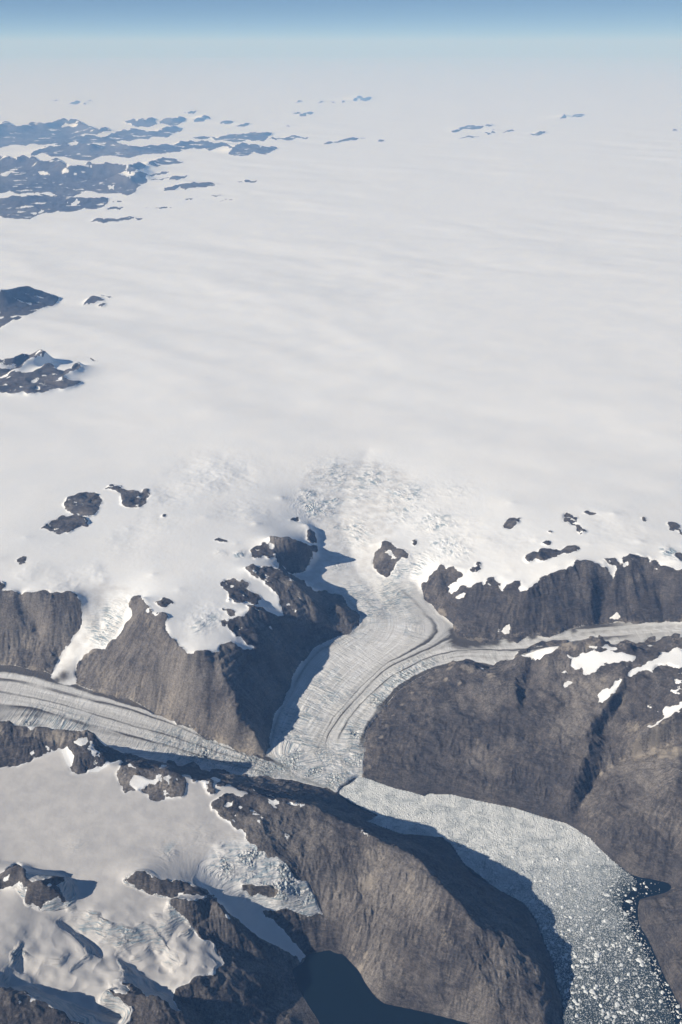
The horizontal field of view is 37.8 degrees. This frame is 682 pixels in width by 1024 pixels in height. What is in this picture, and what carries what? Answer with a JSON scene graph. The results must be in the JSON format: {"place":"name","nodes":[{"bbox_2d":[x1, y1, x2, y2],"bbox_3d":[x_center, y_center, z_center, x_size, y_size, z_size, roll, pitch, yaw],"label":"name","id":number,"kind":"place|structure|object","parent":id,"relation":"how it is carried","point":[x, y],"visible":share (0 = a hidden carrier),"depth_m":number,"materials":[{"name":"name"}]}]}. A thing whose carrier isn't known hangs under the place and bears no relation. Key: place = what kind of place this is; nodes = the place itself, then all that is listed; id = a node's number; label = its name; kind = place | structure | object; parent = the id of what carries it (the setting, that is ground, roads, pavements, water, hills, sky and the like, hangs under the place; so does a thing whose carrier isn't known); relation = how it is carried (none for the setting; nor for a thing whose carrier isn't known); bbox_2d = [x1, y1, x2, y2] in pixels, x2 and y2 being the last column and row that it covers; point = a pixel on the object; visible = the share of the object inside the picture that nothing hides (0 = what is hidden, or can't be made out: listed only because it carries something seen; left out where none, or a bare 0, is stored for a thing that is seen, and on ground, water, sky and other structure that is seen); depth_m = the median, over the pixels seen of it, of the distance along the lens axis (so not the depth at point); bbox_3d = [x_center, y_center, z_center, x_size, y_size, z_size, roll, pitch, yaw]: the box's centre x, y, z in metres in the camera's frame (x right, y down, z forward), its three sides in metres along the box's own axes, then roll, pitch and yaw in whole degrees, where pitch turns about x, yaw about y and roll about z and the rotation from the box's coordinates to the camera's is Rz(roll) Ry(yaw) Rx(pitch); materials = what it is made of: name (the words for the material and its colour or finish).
{"place":"outdoors","nodes":[
{"label":"outdoors","id":0,"kind":"place"},
{"bbox_2d":[0,588,82,673],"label":"mountain","id":1,"kind":"structure","parent":0,"point":[38,629],"depth_m":181.67,"materials":[{"name":"stone"}]},
{"bbox_2d":[0,987,83,1023],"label":"mountain","id":2,"kind":"structure","parent":0,"point":[20,1007],"depth_m":107.95,"materials":[{"name":"grey stone"}]},
{"bbox_2d":[51,585,140,684],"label":"glacier","id":3,"kind":"object","parent":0,"point":[106,614],"visible":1,"depth_m":181.66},
{"bbox_2d":[0,720,231,780],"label":"mountain","id":4,"kind":"structure","parent":0,"point":[24,744],"depth_m":146.09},
{"bbox_2d":[0,747,257,1023],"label":"snowfield","id":5,"kind":"structure","parent":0,"point":[95,839],"depth_m":125.06,"materials":[{"name":"white snow"}]},
{"bbox_2d":[0,862,68,909],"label":"nunatak","id":6,"kind":"structure","parent":5,"relation":"on","point":[39,892],"depth_m":122.46,"materials":[{"name":"grey stone"}]},
{"bbox_2d":[117,762,186,800],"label":"nunatak","id":7,"kind":"structure","parent":5,"relation":"on","point":[158,784],"depth_m":140.46,"materials":[{"name":"grey stone"}]},
{"bbox_2d":[124,871,208,897],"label":"nunatak","id":8,"kind":"structure","parent":5,"relation":"on","point":[149,884],"depth_m":125.15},
{"bbox_2d":[202,778,215,793],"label":"nunatak","id":9,"kind":"structure","parent":5,"relation":"on","point":[209,785],"depth_m":140.14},
{"bbox_2d":[107,979,194,1023],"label":"mountain","id":10,"kind":"structure","parent":0,"point":[151,1009],"depth_m":111.20,"materials":[{"name":"grey stone"}]},
{"bbox_2d":[0,664,322,786],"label":"glacier","id":11,"kind":"object","parent":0,"point":[31,699],"visible":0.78,"depth_m":165.69,"materials":[{"name":"grey ice"}]},
{"bbox_2d":[75,595,297,757],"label":"mountain","id":12,"kind":"structure","parent":0,"point":[230,693],"depth_m":169.84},
{"bbox_2d":[170,895,318,1023],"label":"mountain","id":13,"kind":"structure","parent":0,"point":[248,982],"depth_m":119.18,"materials":[{"name":"grey stone"}]},
{"bbox_2d":[212,893,303,976],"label":"mountain","id":14,"kind":"structure","parent":0,"point":[285,960],"depth_m":125.08,"materials":[{"name":"grey stone"}]},
{"bbox_2d":[195,836,322,962],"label":"glacier","id":15,"kind":"object","parent":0,"point":[227,869],"visible":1,"depth_m":128.67,"materials":[{"name":"white ice"}]},
{"bbox_2d":[242,884,287,896],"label":"nunatak","id":16,"kind":"structure","parent":15,"relation":"on","point":[267,890],"depth_m":128.17,"materials":[{"name":"grey stone"}]},
{"bbox_2d":[228,563,360,672],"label":"mountain","id":17,"kind":"structure","parent":0,"point":[301,628],"depth_m":185.02,"materials":[{"name":"grey stone"}]},
{"bbox_2d":[263,908,342,959],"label":"mountain","id":18,"kind":"structure","parent":0,"point":[315,933],"depth_m":127.87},
{"bbox_2d":[0,57,681,1010],"bbox_3d":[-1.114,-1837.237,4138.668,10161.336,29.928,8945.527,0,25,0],"label":"ice sheet","id":19,"kind":"object","parent":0,"point":[474,337],"visible":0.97,"depth_m":359.18,"materials":[{"name":"white snow"}]},
{"bbox_2d":[0,581,5,587],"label":"nunatak","id":20,"kind":"structure","parent":19,"relation":"on","point":[2,584],"depth_m":185.29,"materials":[{"name":"grey stone"}]},
{"bbox_2d":[17,555,26,564],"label":"nunatak","id":21,"kind":"structure","parent":19,"relation":"on","point":[22,560],"depth_m":193.90,"materials":[{"name":"grey stone"}]},
{"bbox_2d":[0,286,58,326],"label":"nunatak","id":22,"kind":"structure","parent":19,"relation":"on","point":[17,303],"depth_m":373.99,"materials":[{"name":"grey stone"}]},
{"bbox_2d":[0,349,81,393],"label":"nunatak","id":23,"kind":"structure","parent":19,"relation":"on","point":[45,377],"depth_m":296.55,"materials":[{"name":"grey stone"}]},
{"bbox_2d":[0,194,108,218],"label":"nunatak","id":24,"kind":"structure","parent":19,"relation":"on","point":[23,207],"depth_m":603.44,"materials":[{"name":"grey stone"}]},
{"bbox_2d":[41,514,89,533],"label":"nunatak","id":25,"kind":"structure","parent":19,"relation":"on","point":[62,524],"depth_m":209.03,"materials":[{"name":"grey stone"}]},
{"bbox_2d":[0,155,147,196],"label":"nunatak","id":26,"kind":"structure","parent":19,"relation":"on","point":[26,174],"depth_m":722.71,"materials":[{"name":"grey stone"}]},
{"bbox_2d":[64,492,102,515],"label":"nunatak","id":27,"kind":"structure","parent":19,"relation":"on","point":[85,503],"depth_m":219.10,"materials":[{"name":"grey stone"}]},
{"bbox_2d":[0,118,182,147],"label":"nunatak","id":28,"kind":"structure","parent":19,"relation":"on","point":[61,131],"depth_m":1059.90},
{"bbox_2d":[84,296,104,303],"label":"nunatak","id":29,"kind":"structure","parent":19,"relation":"on","point":[93,299],"depth_m":386.54,"materials":[{"name":"grey stone"}]},
{"bbox_2d":[91,216,133,222],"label":"nunatak","id":30,"kind":"structure","parent":19,"relation":"on","point":[103,220],"depth_m":556.34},
{"bbox_2d":[107,206,123,209],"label":"nunatak","id":31,"kind":"structure","parent":19,"relation":"on","point":[112,207],"depth_m":596.33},
{"bbox_2d":[105,484,150,506],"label":"nunatak","id":32,"kind":"structure","parent":19,"relation":"on","point":[132,498],"depth_m":223.08,"materials":[{"name":"grey stone"}]},
{"bbox_2d":[125,117,157,126],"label":"nunatak","id":33,"kind":"structure","parent":19,"relation":"on","point":[150,121],"depth_m":1207.08,"materials":[{"name":"grey stone"}]},
{"bbox_2d":[31,140,278,160],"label":"nunatak","id":34,"kind":"structure","parent":19,"relation":"on","point":[83,151],"depth_m":897.65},
{"bbox_2d":[150,171,168,175],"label":"nunatak","id":35,"kind":"structure","parent":19,"relation":"on","point":[162,172],"depth_m":750.05,"materials":[{"name":"grey stone"}]},
{"bbox_2d":[156,597,173,606],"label":"nunatak","id":36,"kind":"structure","parent":19,"relation":"on","point":[164,602],"depth_m":179.27,"materials":[{"name":"grey stone"}]},
{"bbox_2d":[160,116,186,125],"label":"nunatak","id":37,"kind":"structure","parent":19,"relation":"on","point":[174,121],"depth_m":1224.25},
{"bbox_2d":[170,175,187,179],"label":"nunatak","id":38,"kind":"structure","parent":19,"relation":"on","point":[175,177],"depth_m":729.11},
{"bbox_2d":[164,182,220,190],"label":"nunatak","id":39,"kind":"structure","parent":19,"relation":"on","point":[190,185],"depth_m":684.96,"materials":[{"name":"grey stone"}]},
{"bbox_2d":[194,115,211,121],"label":"nunatak","id":40,"kind":"structure","parent":19,"relation":"on","point":[202,118],"depth_m":1272.13,"materials":[{"name":"grey stone"}]},
{"bbox_2d":[221,618,227,626],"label":"nunatak","id":41,"kind":"structure","parent":19,"relation":"on","point":[224,622],"depth_m":175.81,"materials":[{"name":"grey stone"}]},
{"bbox_2d":[221,120,233,123],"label":"nunatak","id":42,"kind":"structure","parent":19,"relation":"on","point":[228,122],"depth_m":1229.91,"materials":[{"name":"grey stone"}]},
{"bbox_2d":[222,608,235,615],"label":"nunatak","id":43,"kind":"structure","parent":19,"relation":"on","point":[231,612],"depth_m":178.32,"materials":[{"name":"grey stone"}]},
{"bbox_2d":[193,132,271,141],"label":"nunatak","id":44,"kind":"structure","parent":19,"relation":"on","point":[255,136],"depth_m":1027.69,"materials":[{"name":"grey stone"}]},
{"bbox_2d":[220,577,261,604],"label":"nunatak","id":45,"kind":"structure","parent":19,"relation":"on","point":[239,591],"depth_m":185.47,"materials":[{"name":"grey stone"}]},
{"bbox_2d":[250,542,275,558],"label":"nunatak","id":46,"kind":"structure","parent":19,"relation":"on","point":[267,550],"depth_m":199.16,"materials":[{"name":"grey stone"}]},
{"bbox_2d":[272,135,309,139],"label":"nunatak","id":47,"kind":"structure","parent":19,"relation":"on","point":[292,137],"depth_m":1028.10,"materials":[{"name":"grey stone"}]},
{"bbox_2d":[269,535,317,573],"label":"nunatak","id":48,"kind":"structure","parent":19,"relation":"on","point":[293,556],"depth_m":201.66,"materials":[{"name":"grey stone"}]},
{"bbox_2d":[290,517,299,521],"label":"nunatak","id":49,"kind":"structure","parent":19,"relation":"on","point":[296,519],"depth_m":218.31,"materials":[{"name":"grey stone"}]},
{"bbox_2d":[293,111,313,116],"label":"nunatak","id":50,"kind":"structure","parent":19,"relation":"on","point":[305,114],"depth_m":1384.40,"materials":[{"name":"grey stone"}]},
{"bbox_2d":[306,529,316,542],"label":"nunatak","id":51,"kind":"structure","parent":19,"relation":"on","point":[312,538],"depth_m":212.46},
{"bbox_2d":[324,137,357,143],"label":"nunatak","id":52,"kind":"structure","parent":19,"relation":"on","point":[345,139],"depth_m":1005.57,"materials":[{"name":"grey stone"}]},
{"bbox_2d":[354,96,371,100],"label":"nunatak","id":53,"kind":"structure","parent":19,"relation":"on","point":[363,98],"depth_m":1755.46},
{"bbox_2d":[452,124,492,132],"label":"nunatak","id":54,"kind":"structure","parent":19,"relation":"on","point":[472,127],"depth_m":1155.32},
{"bbox_2d":[503,517,521,528],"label":"nunatak","id":55,"kind":"structure","parent":19,"relation":"on","point":[509,523],"depth_m":212.12,"materials":[{"name":"grey stone"}]},
{"bbox_2d":[532,131,545,134],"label":"nunatak","id":56,"kind":"structure","parent":19,"relation":"on","point":[540,132],"depth_m":1076.15,"materials":[{"name":"grey stone"}]},
{"bbox_2d":[525,545,580,561],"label":"nunatak","id":57,"kind":"structure","parent":19,"relation":"on","point":[544,553],"depth_m":198.76,"materials":[{"name":"grey stone"}]},
{"bbox_2d":[564,512,586,534],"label":"nunatak","id":58,"kind":"structure","parent":19,"relation":"on","point":[572,519],"depth_m":211.50,"materials":[{"name":"grey stone"}]},
{"bbox_2d":[585,510,596,514],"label":"nunatak","id":59,"kind":"structure","parent":19,"relation":"on","point":[590,513],"depth_m":214.88,"materials":[{"name":"grey stone"}]},
{"bbox_2d":[603,557,619,566],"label":"nunatak","id":60,"kind":"structure","parent":19,"relation":"on","point":[612,561],"depth_m":194.76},
{"bbox_2d":[668,521,681,534],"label":"nunatak","id":61,"kind":"structure","parent":19,"relation":"on","point":[674,526],"depth_m":207.85,"materials":[{"name":"grey stone"}]},
{"bbox_2d":[676,552,681,560],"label":"nunatak","id":62,"kind":"structure","parent":19,"relation":"on","point":[679,555],"depth_m":196.34,"materials":[{"name":"grey stone"}]},
{"bbox_2d":[0,0,681,57],"label":"sky","id":63,"kind":"structure","parent":0,"point":[28,28],"materials":[{"name":"blue"}]},
{"bbox_2d":[266,461,502,791],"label":"glacier","id":64,"kind":"object","parent":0,"point":[343,690],"visible":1,"depth_m":185.51,"materials":[{"name":"white ice"}]},
{"bbox_2d":[373,540,408,577],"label":"nunatak","id":65,"kind":"structure","parent":64,"relation":"on","point":[388,555],"depth_m":205.76,"materials":[{"name":"grey stone"}]},
{"bbox_2d":[211,773,562,1023],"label":"mountain","id":66,"kind":"structure","parent":0,"point":[433,925],"depth_m":127.68,"materials":[{"name":"stone"}]},
{"bbox_2d":[292,778,681,1023],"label":"water","id":67,"kind":"structure","parent":0,"point":[333,987],"depth_m":122.60,"materials":[{"name":"blue liquid"}]},
{"bbox_2d":[339,777,674,1023],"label":"brash ice","id":68,"kind":"structure","parent":67,"relation":"on","point":[458,823],"depth_m":138.73,"materials":[{"name":"white ice"}]},
{"bbox_2d":[594,951,600,957],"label":"ice floe","id":69,"kind":"object","parent":68,"relation":"on","point":[597,954],"visible":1,"depth_m":126.84,"materials":[{"name":"white ice"}]},
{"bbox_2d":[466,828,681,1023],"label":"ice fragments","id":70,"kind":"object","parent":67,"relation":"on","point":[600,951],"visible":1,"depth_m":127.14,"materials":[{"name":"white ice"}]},
{"bbox_2d":[352,633,681,889],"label":"mountain","id":71,"kind":"structure","parent":0,"point":[584,736],"depth_m":158.42,"materials":[{"name":"brown stone"}]},
{"bbox_2d":[421,553,681,643],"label":"mountain","id":72,"kind":"structure","parent":0,"point":[638,589],"depth_m":191.51,"materials":[{"name":"grey stone"}]},
{"bbox_2d":[496,621,681,662],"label":"glacier","id":73,"kind":"object","parent":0,"point":[615,633],"visible":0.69,"depth_m":187.06,"materials":[{"name":"white ice"}]},
{"bbox_2d":[638,881,681,1008],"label":"hill","id":74,"kind":"structure","parent":0,"point":[660,919],"depth_m":128.96,"materials":[{"name":"grey stone"}]}
]}

